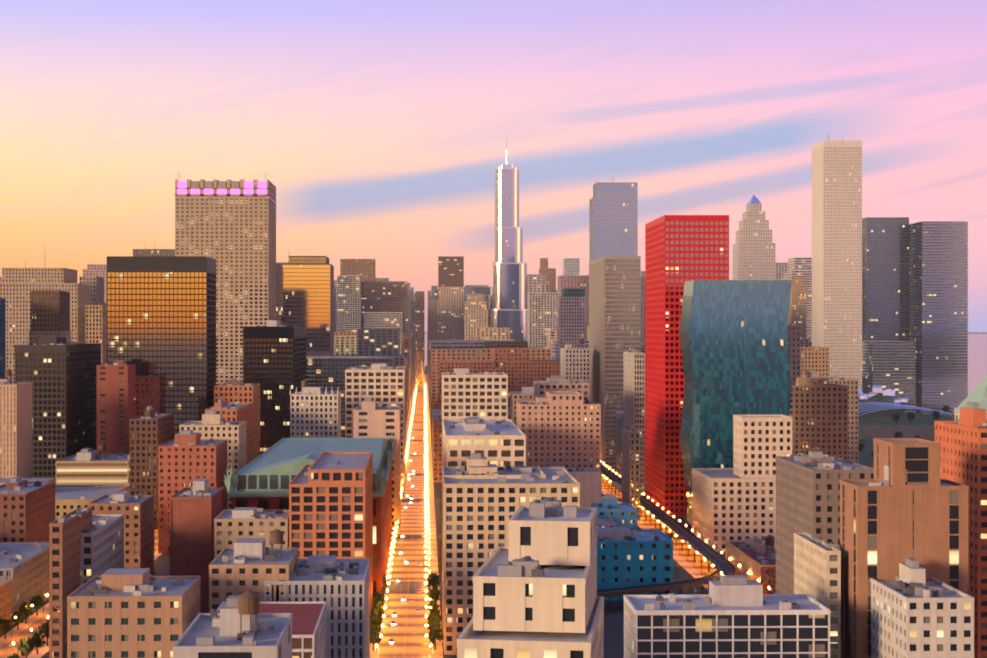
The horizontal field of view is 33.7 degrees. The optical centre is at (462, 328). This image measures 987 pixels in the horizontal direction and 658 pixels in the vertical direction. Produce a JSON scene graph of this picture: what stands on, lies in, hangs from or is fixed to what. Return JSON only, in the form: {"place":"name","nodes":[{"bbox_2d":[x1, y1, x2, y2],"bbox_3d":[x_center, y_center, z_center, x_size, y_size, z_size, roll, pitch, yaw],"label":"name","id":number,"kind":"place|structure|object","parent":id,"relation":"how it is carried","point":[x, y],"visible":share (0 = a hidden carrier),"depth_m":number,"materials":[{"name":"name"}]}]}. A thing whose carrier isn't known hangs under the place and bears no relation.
{"place":"outdoors","nodes":[
{"label":"outdoors","id":0,"kind":"place"},
{"bbox_2d":[0,530,161,657],"bbox_3d":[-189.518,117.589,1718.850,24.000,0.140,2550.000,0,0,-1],"label":"street","id":1,"kind":"structure","parent":0,"point":[8,647],"depth_m":626.86,"materials":[{"name":"asphalt"}]},
{"bbox_2d":[55,443,129,484],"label":"parking garage","id":2,"kind":"structure","parent":0,"point":[86,466],"depth_m":993.30,"materials":[{"name":"beige concrete"}]},
{"bbox_2d":[79,276,105,304],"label":"building","id":3,"kind":"structure","parent":0,"point":[96,283],"depth_m":1590.27,"materials":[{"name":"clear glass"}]},
{"bbox_2d":[83,264,106,304],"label":"building","id":4,"kind":"structure","parent":0,"point":[98,270],"depth_m":2576.35,"materials":[{"name":"beige concrete"}]},
{"bbox_2d":[96,360,135,453],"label":"high-rise building","id":5,"kind":"structure","parent":0,"point":[116,396],"depth_m":1072.80,"materials":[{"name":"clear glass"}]},
{"bbox_2d":[88,491,153,575],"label":"building","id":6,"kind":"structure","parent":0,"point":[137,510],"depth_m":679.42,"materials":[{"name":"brown brick"}]},
{"bbox_2d":[67,568,200,657],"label":"building","id":7,"kind":"structure","parent":0,"point":[127,613],"depth_m":473.89,"materials":[{"name":"beige concrete"}]},
{"bbox_2d":[170,479,223,612],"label":"building","id":8,"kind":"structure","parent":0,"point":[196,508],"depth_m":635.95,"materials":[{"name":"red brick"}]},
{"bbox_2d":[175,173,275,384],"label":"skyscraper","id":9,"kind":"structure","parent":0,"point":[235,237],"depth_m":1533.28,"materials":[{"name":"beige concrete"}]},
{"bbox_2d":[205,399,252,465],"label":"building","id":10,"kind":"structure","parent":0,"point":[237,411],"depth_m":1037.55,"materials":[{"name":"red brick"}]},
{"bbox_2d":[243,315,305,454],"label":"high-rise building","id":11,"kind":"structure","parent":0,"point":[274,358],"depth_m":1235.05,"materials":[{"name":"black glass"}]},
{"bbox_2d":[290,379,340,437],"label":"building","id":12,"kind":"structure","parent":0,"point":[315,412],"depth_m":1066.01,"materials":[{"name":"white concrete"}]},
{"bbox_2d":[0,366,724,657],"bbox_3d":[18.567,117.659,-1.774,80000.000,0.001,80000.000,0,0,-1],"label":"ground","id":13,"kind":"structure","parent":0,"point":[614,632],"depth_m":724.89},
{"bbox_2d":[0,298,5,378],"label":"building","id":14,"kind":"structure","parent":13,"relation":"on","point":[2,336],"depth_m":1301.79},
{"bbox_2d":[0,580,11,626],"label":"building","id":15,"kind":"structure","parent":13,"relation":"on","point":[6,599],"depth_m":637.14,"materials":[{"name":"brown brick"}]},
{"bbox_2d":[0,369,32,477],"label":"building","id":16,"kind":"structure","parent":13,"relation":"on","point":[15,429],"depth_m":994.08,"materials":[{"name":"beige concrete"}]},
{"bbox_2d":[0,541,48,624],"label":"building","id":17,"kind":"structure","parent":13,"relation":"on","point":[24,567],"depth_m":681.65,"materials":[{"name":"brown brick"}]},
{"bbox_2d":[0,477,54,541],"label":"building","id":18,"kind":"structure","parent":13,"relation":"on","point":[27,511],"depth_m":756.80,"materials":[{"name":"red brick"}]},
{"bbox_2d":[0,268,90,381],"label":"high-rise building","id":19,"kind":"structure","parent":13,"relation":"on","point":[17,285],"depth_m":1489.11,"materials":[{"name":"beige concrete"}]},
{"bbox_2d":[29,291,70,343],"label":"building","id":20,"kind":"structure","parent":13,"relation":"on","point":[50,313],"depth_m":1320.50,"materials":[{"name":"brown glass"}]},
{"bbox_2d":[15,337,100,484],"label":"high-rise building","id":21,"kind":"structure","parent":13,"relation":"on","point":[60,373],"depth_m":1072.24,"materials":[{"name":"black glass"}]},
{"bbox_2d":[0,478,130,519],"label":"building","id":22,"kind":"structure","parent":13,"relation":"on","point":[69,498],"depth_m":868.47,"materials":[{"name":"beige concrete"}]},
{"bbox_2d":[49,507,92,657],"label":"building","id":23,"kind":"structure","parent":13,"relation":"on","point":[65,531],"depth_m":556.80,"materials":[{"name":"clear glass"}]},
{"bbox_2d":[85,305,106,364],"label":"tan tower","id":24,"kind":"structure","parent":13,"relation":"on","point":[96,323],"depth_m":1470.71,"materials":[{"name":"beige concrete"}]},
{"bbox_2d":[80,514,123,585],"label":"building","id":25,"kind":"structure","parent":13,"relation":"on","point":[102,546],"depth_m":606.79,"materials":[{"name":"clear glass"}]},
{"bbox_2d":[136,374,159,416],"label":"building","id":26,"kind":"structure","parent":13,"relation":"on","point":[147,390],"depth_m":1103.18,"materials":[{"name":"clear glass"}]},
{"bbox_2d":[130,406,172,529],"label":"high-rise building","id":27,"kind":"structure","parent":13,"relation":"on","point":[151,430],"depth_m":953.93,"materials":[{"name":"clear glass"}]},
{"bbox_2d":[107,256,215,439],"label":"skyscraper","id":28,"kind":"structure","parent":13,"relation":"on","point":[161,316],"depth_m":1128.58,"materials":[{"name":"orange glass"}]},
{"bbox_2d":[158,430,227,552],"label":"red brick hotel","id":29,"kind":"structure","parent":13,"relation":"on","point":[186,458],"depth_m":854.75,"materials":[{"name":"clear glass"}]},
{"bbox_2d":[179,411,246,509],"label":"building","id":30,"kind":"structure","parent":13,"relation":"on","point":[213,424],"depth_m":925.12,"materials":[{"name":"beige stone"}]},
{"bbox_2d":[173,590,292,657],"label":"building","id":31,"kind":"structure","parent":13,"relation":"on","point":[240,626],"depth_m":340.28,"materials":[{"name":"grey concrete"}]},
{"bbox_2d":[214,378,259,459],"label":"building","id":32,"kind":"structure","parent":13,"relation":"on","point":[231,390],"depth_m":1118.55,"materials":[{"name":"brown brick"}]},
{"bbox_2d":[214,507,288,558],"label":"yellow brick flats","id":33,"kind":"structure","parent":13,"relation":"on","point":[231,527],"depth_m":596.30,"materials":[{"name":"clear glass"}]},
{"bbox_2d":[209,529,298,612],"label":"building","id":34,"kind":"structure","parent":13,"relation":"on","point":[243,565],"depth_m":516.62,"materials":[{"name":"beige concrete"}]},
{"bbox_2d":[217,601,326,657],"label":"building","id":35,"kind":"structure","parent":13,"relation":"on","point":[309,629],"depth_m":469.57,"materials":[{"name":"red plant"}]},
{"bbox_2d":[276,256,333,356],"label":"skyscraper","id":36,"kind":"structure","parent":13,"relation":"on","point":[304,291],"depth_m":1614.85,"materials":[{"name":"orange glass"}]},
{"bbox_2d":[223,433,396,604],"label":"building","id":37,"kind":"structure","parent":13,"relation":"on","point":[265,479],"depth_m":696.68,"materials":[{"name":"green"}]},
{"bbox_2d":[264,555,369,657],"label":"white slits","id":38,"kind":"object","parent":13,"relation":"on","point":[341,587],"visible":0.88,"depth_m":517.27,"materials":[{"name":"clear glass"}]},
{"bbox_2d":[289,452,372,614],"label":"office building","id":39,"kind":"structure","parent":13,"relation":"on","point":[330,503],"depth_m":597.17,"materials":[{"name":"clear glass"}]},
{"bbox_2d":[337,275,360,331],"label":"high-rise building","id":40,"kind":"structure","parent":13,"relation":"on","point":[348,303],"depth_m":2474.72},
{"bbox_2d":[306,357,393,437],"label":"building","id":41,"kind":"structure","parent":13,"relation":"on","point":[324,373],"depth_m":1392.53,"materials":[{"name":"grey glass"}]},
{"bbox_2d":[340,259,375,280],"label":"brown tower","id":42,"kind":"structure","parent":13,"relation":"on","point":[364,269],"depth_m":2794.59,"materials":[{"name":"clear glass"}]},
{"bbox_2d":[345,363,405,498],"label":"building","id":43,"kind":"structure","parent":13,"relation":"on","point":[384,384],"depth_m":1127.03,"materials":[{"name":"beige concrete"}]},
{"bbox_2d":[353,398,400,535],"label":"building","id":44,"kind":"structure","parent":13,"relation":"on","point":[372,419],"depth_m":927.15,"materials":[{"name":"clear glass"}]},
{"bbox_2d":[364,312,402,331],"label":"building","id":45,"kind":"structure","parent":13,"relation":"on","point":[383,320],"depth_m":2266.09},
{"bbox_2d":[433,415,508,482],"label":"building","id":46,"kind":"structure","parent":13,"relation":"on","point":[437,448],"depth_m":1248.09,"materials":[{"name":"brown brick"}]},
{"bbox_2d":[442,360,507,465],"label":"building","id":47,"kind":"structure","parent":13,"relation":"on","point":[466,393],"depth_m":1068.54,"materials":[{"name":"beige concrete"}]},
{"bbox_2d":[443,417,525,465],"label":"building","id":48,"kind":"structure","parent":13,"relation":"on","point":[500,442],"depth_m":798.83,"materials":[{"name":"beige concrete"}]},
{"bbox_2d":[439,348,559,408],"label":"building","id":49,"kind":"structure","parent":13,"relation":"on","point":[519,367],"depth_m":1499.48,"materials":[{"name":"brown brick"}]},
{"bbox_2d":[490,134,526,340],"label":"skyscraper","id":50,"kind":"structure","parent":13,"relation":"on","point":[509,310],"depth_m":2385.31,"materials":[{"name":"silver glass"}]},
{"bbox_2d":[442,453,579,654],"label":"building","id":51,"kind":"structure","parent":13,"relation":"on","point":[483,501],"depth_m":589.34,"materials":[{"name":"beige concrete"}]},
{"bbox_2d":[509,386,533,423],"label":"building","id":52,"kind":"structure","parent":13,"relation":"on","point":[526,394],"depth_m":1179.58,"materials":[{"name":"beige concrete"}]},
{"bbox_2d":[527,274,548,292],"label":"building","id":53,"kind":"structure","parent":13,"relation":"on","point":[536,283],"depth_m":2737.13,"materials":[{"name":"beige concrete"}]},
{"bbox_2d":[527,293,560,347],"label":"high-rise building","id":54,"kind":"structure","parent":13,"relation":"on","point":[541,315],"depth_m":2161.06,"materials":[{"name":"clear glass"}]},
{"bbox_2d":[388,580,707,593],"bbox_3d":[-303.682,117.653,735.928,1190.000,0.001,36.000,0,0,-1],"label":"street","id":55,"kind":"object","parent":13,"relation":"on","point":[395,587],"depth_m":738.82,"materials":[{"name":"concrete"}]},
{"bbox_2d":[516,391,600,470],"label":"building","id":56,"kind":"structure","parent":13,"relation":"on","point":[562,428],"depth_m":959.53,"materials":[{"name":"brown brick"}]},
{"bbox_2d":[534,375,588,400],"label":"building","id":57,"kind":"structure","parent":13,"relation":"on","point":[555,383],"depth_m":1120.06,"materials":[{"name":"beige concrete"}]},
{"bbox_2d":[545,463,601,506],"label":"building","id":58,"kind":"structure","parent":13,"relation":"on","point":[589,480],"depth_m":935.15,"materials":[{"name":"beige concrete"}]},
{"bbox_2d":[560,338,589,400],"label":"building","id":59,"kind":"structure","parent":13,"relation":"on","point":[575,364],"depth_m":1420.69,"materials":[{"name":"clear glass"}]},
{"bbox_2d":[589,256,640,466],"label":"skyscraper","id":60,"kind":"structure","parent":13,"relation":"on","point":[614,308],"depth_m":1391.65,"materials":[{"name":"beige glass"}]},
{"bbox_2d":[622,427,639,519],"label":"building","id":61,"kind":"structure","parent":13,"relation":"on","point":[631,466],"depth_m":1000.96,"materials":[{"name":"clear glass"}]},
{"bbox_2d":[623,351,644,495],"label":"building","id":62,"kind":"structure","parent":13,"relation":"on","point":[633,390],"depth_m":1151.46,"materials":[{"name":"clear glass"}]},
{"bbox_2d":[597,527,672,599],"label":"blue building","id":63,"kind":"structure","parent":13,"relation":"on","point":[627,557],"depth_m":706.84,"materials":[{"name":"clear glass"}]},
{"bbox_2d":[645,215,728,514],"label":"skyscraper","id":64,"kind":"structure","parent":13,"relation":"on","point":[680,250],"depth_m":1029.83,"materials":[{"name":"red metal"}]},
{"bbox_2d":[624,575,829,657],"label":"building","id":65,"kind":"structure","parent":13,"relation":"on","point":[734,616],"depth_m":421.02,"materials":[{"name":"white concrete"}]},
{"bbox_2d":[679,280,791,529],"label":"glass skyscraper","id":66,"kind":"structure","parent":13,"relation":"on","point":[734,346],"depth_m":940.77,"materials":[{"name":"teal glass"}]},
{"bbox_2d":[692,415,791,551],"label":"auditorium building","id":67,"kind":"structure","parent":13,"relation":"on","point":[737,501],"depth_m":861.60,"materials":[{"name":"beige stone"}]},
{"bbox_2d":[725,535,775,593],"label":"mural building","id":68,"kind":"structure","parent":13,"relation":"on","point":[755,557],"depth_m":741.55,"materials":[{"name":"red brick"}]},
{"bbox_2d":[787,325,800,383],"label":"building","id":69,"kind":"structure","parent":13,"relation":"on","point":[794,339],"depth_m":1103.36,"materials":[{"name":"grey concrete"}]},
{"bbox_2d":[787,277,805,337],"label":"skyscraper","id":70,"kind":"structure","parent":13,"relation":"on","point":[797,311],"depth_m":2259.43,"materials":[{"name":"brown concrete"}]},
{"bbox_2d":[784,257,811,337],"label":"skyscraper","id":71,"kind":"structure","parent":13,"relation":"on","point":[799,266],"depth_m":2543.51,"materials":[{"name":"beige concrete"}]},
{"bbox_2d":[801,346,828,376],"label":"building","id":72,"kind":"structure","parent":13,"relation":"on","point":[815,359],"depth_m":1505.91,"materials":[{"name":"beige concrete"}]},
{"bbox_2d":[790,371,847,459],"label":"building","id":73,"kind":"structure","parent":13,"relation":"on","point":[819,411],"depth_m":1033.49,"materials":[{"name":"brown brick"}]},
{"bbox_2d":[776,451,873,593],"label":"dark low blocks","id":74,"kind":"structure","parent":13,"relation":"on","point":[808,493],"depth_m":581.52,"materials":[{"name":"grey concrete"}]},
{"bbox_2d":[803,371,858,462],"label":"building","id":75,"kind":"structure","parent":13,"relation":"on","point":[852,384],"depth_m":1255.18,"materials":[{"name":"beige concrete"}]},
{"bbox_2d":[862,217,908,340],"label":"skyscraper","id":76,"kind":"structure","parent":13,"relation":"on","point":[885,278],"depth_m":2161.82,"materials":[{"name":"grey glass"}]},
{"bbox_2d":[840,438,968,657],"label":"building","id":77,"kind":"structure","parent":13,"relation":"on","point":[904,504],"depth_m":442.88,"materials":[{"name":"brown concrete"}]},
{"bbox_2d":[870,558,973,657],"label":"building","id":78,"kind":"structure","parent":13,"relation":"on","point":[914,614],"depth_m":410.21,"materials":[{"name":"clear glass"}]},
{"bbox_2d":[934,402,986,657],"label":"building","id":79,"kind":"structure","parent":13,"relation":"on","point":[962,440],"depth_m":476.02,"materials":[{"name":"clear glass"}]},
{"bbox_2d":[334,336,406,428],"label":"building","id":80,"kind":"structure","parent":0,"point":[345,345],"depth_m":1912.36,"materials":[{"name":"beige concrete"}]},
{"bbox_2d":[352,329,404,365],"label":"building","id":81,"kind":"structure","parent":0,"point":[378,342],"depth_m":1733.26,"materials":[{"name":"grey glass"}]},
{"bbox_2d":[361,281,410,404],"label":"building","id":82,"kind":"structure","parent":0,"point":[383,296],"depth_m":2528.85,"materials":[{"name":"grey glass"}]},
{"bbox_2d":[370,375,442,657],"bbox_3d":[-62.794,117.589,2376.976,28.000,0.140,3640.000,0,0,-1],"label":"street","id":83,"kind":"structure","parent":0,"point":[408,632],"depth_m":838.10,"materials":[{"name":"grey asphalt"}]},
{"bbox_2d":[376,387,431,657],"bbox_3d":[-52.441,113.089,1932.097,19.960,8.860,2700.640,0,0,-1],"label":"state street lamps","id":84,"kind":"object","parent":83,"relation":"on","point":[394,531],"visible":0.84,"depth_m":892.22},
{"bbox_2d":[415,291,424,392],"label":"building","id":85,"kind":"structure","parent":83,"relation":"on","point":[419,341],"depth_m":2996.89,"materials":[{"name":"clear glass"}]},
{"bbox_2d":[428,300,437,396],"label":"building","id":86,"kind":"structure","parent":0,"point":[432,319],"depth_m":2809.51,"materials":[{"name":"brown concrete"}]},
{"bbox_2d":[438,256,463,339],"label":"skyscraper","id":87,"kind":"structure","parent":0,"point":[450,297],"depth_m":2698.22,"materials":[{"name":"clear glass"}]},
{"bbox_2d":[430,340,483,347],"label":"building","id":88,"kind":"structure","parent":0,"point":[457,343],"depth_m":1783.27,"materials":[{"name":"grey concrete"}]},
{"bbox_2d":[428,287,490,315],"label":"building","id":89,"kind":"structure","parent":0,"point":[486,291],"depth_m":2956.07,"materials":[{"name":"grey glass"}]},
{"bbox_2d":[465,294,486,339],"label":"skyscraper","id":90,"kind":"structure","parent":0,"point":[475,311],"depth_m":2479.03,"materials":[{"name":"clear glass"}]},
{"bbox_2d":[431,348,550,446],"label":"building","id":91,"kind":"structure","parent":0,"point":[437,354],"depth_m":1619.18,"materials":[{"name":"brown brick"}]},
{"bbox_2d":[471,328,513,340],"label":"building","id":92,"kind":"structure","parent":0,"point":[493,334],"depth_m":2296.19,"materials":[{"name":"beige concrete"}]},
{"bbox_2d":[0,0,986,333],"label":"sky","id":93,"kind":"structure","parent":0,"point":[379,128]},
{"bbox_2d":[457,497,603,657],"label":"building","id":94,"kind":"structure","parent":0,"point":[535,588],"depth_m":204.87,"materials":[{"name":"beige concrete"}]},
{"bbox_2d":[539,258,555,292],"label":"skyscraper","id":95,"kind":"structure","parent":0,"point":[550,273],"depth_m":2902.28,"materials":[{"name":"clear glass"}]},
{"bbox_2d":[557,288,584,360],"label":"skyscraper","id":96,"kind":"structure","parent":0,"point":[571,316],"depth_m":1841.36,"materials":[{"name":"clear glass"}]},
{"bbox_2d":[557,275,588,326],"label":"skyscraper","id":97,"kind":"structure","parent":0,"point":[572,281],"depth_m":2534.86,"materials":[{"name":"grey concrete"}]},
{"bbox_2d":[589,182,637,261],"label":"skyscraper","id":98,"kind":"structure","parent":0,"point":[613,218],"depth_m":1561.80,"materials":[{"name":"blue glass"}]},
{"bbox_2d":[591,493,636,529],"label":"blue building","id":99,"kind":"structure","parent":0,"point":[619,514],"depth_m":800.02,"materials":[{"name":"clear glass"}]},
{"bbox_2d":[616,411,622,478],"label":"building","id":100,"kind":"structure","parent":0,"point":[619,420],"depth_m":1287.26,"materials":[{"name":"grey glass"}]},
{"bbox_2d":[602,475,715,589],"bbox_3d":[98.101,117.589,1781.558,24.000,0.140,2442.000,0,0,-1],"label":"street","id":101,"kind":"structure","parent":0,"point":[691,567],"depth_m":865.59,"materials":[{"name":"grey asphalt"}]},
{"bbox_2d":[597,464,734,610],"bbox_3d":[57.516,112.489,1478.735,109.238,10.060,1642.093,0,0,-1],"label":"elevated railway","id":102,"kind":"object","parent":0,"point":[717,561],"depth_m":789.18,"materials":[{"name":"black metal"}]},
{"bbox_2d":[425,334,986,394],"bbox_3d":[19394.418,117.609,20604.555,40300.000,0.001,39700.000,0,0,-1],"label":"lake michigan","id":103,"kind":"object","parent":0,"point":[977,359],"depth_m":6496.77,"materials":[{"name":"blue liquid"}]},
{"bbox_2d":[794,533,840,657],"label":"building","id":104,"kind":"structure","parent":0,"point":[817,569],"depth_m":458.26,"materials":[{"name":"beige concrete"}]},
{"bbox_2d":[862,341,915,413],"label":"building","id":105,"kind":"structure","parent":0,"point":[891,365],"depth_m":2083.60,"materials":[{"name":"grey glass"}]},
{"bbox_2d":[858,439,934,467],"bbox_3d":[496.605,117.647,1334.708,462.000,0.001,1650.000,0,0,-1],"label":"grant park lawn","id":106,"kind":"structure","parent":0,"point":[865,458],"depth_m":1539.88,"materials":[{"name":"green plant"}]},
{"bbox_2d":[732,191,775,279],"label":"skyscraper","id":107,"kind":"structure","parent":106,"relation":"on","point":[754,252],"depth_m":2057.85,"materials":[{"name":"grey stone"}]},
{"bbox_2d":[812,140,861,389],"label":"skyscraper","id":108,"kind":"structure","parent":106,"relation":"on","point":[837,247],"depth_m":1989.36,"materials":[{"name":"beige concrete"}]},
{"bbox_2d":[909,221,967,413],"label":"skyscraper","id":109,"kind":"structure","parent":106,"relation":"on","point":[938,292],"depth_m":2113.26,"materials":[{"name":"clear glass"}]},
{"bbox_2d":[858,385,954,438],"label":"pritzker pavilion","id":110,"kind":"structure","parent":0,"point":[878,406],"depth_m":1828.32,"materials":[{"name":"silver metal"}]},
{"bbox_2d":[953,376,986,420],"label":"roof","id":111,"kind":"structure","parent":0,"point":[978,393],"depth_m":615.00,"materials":[{"name":"green metal"}]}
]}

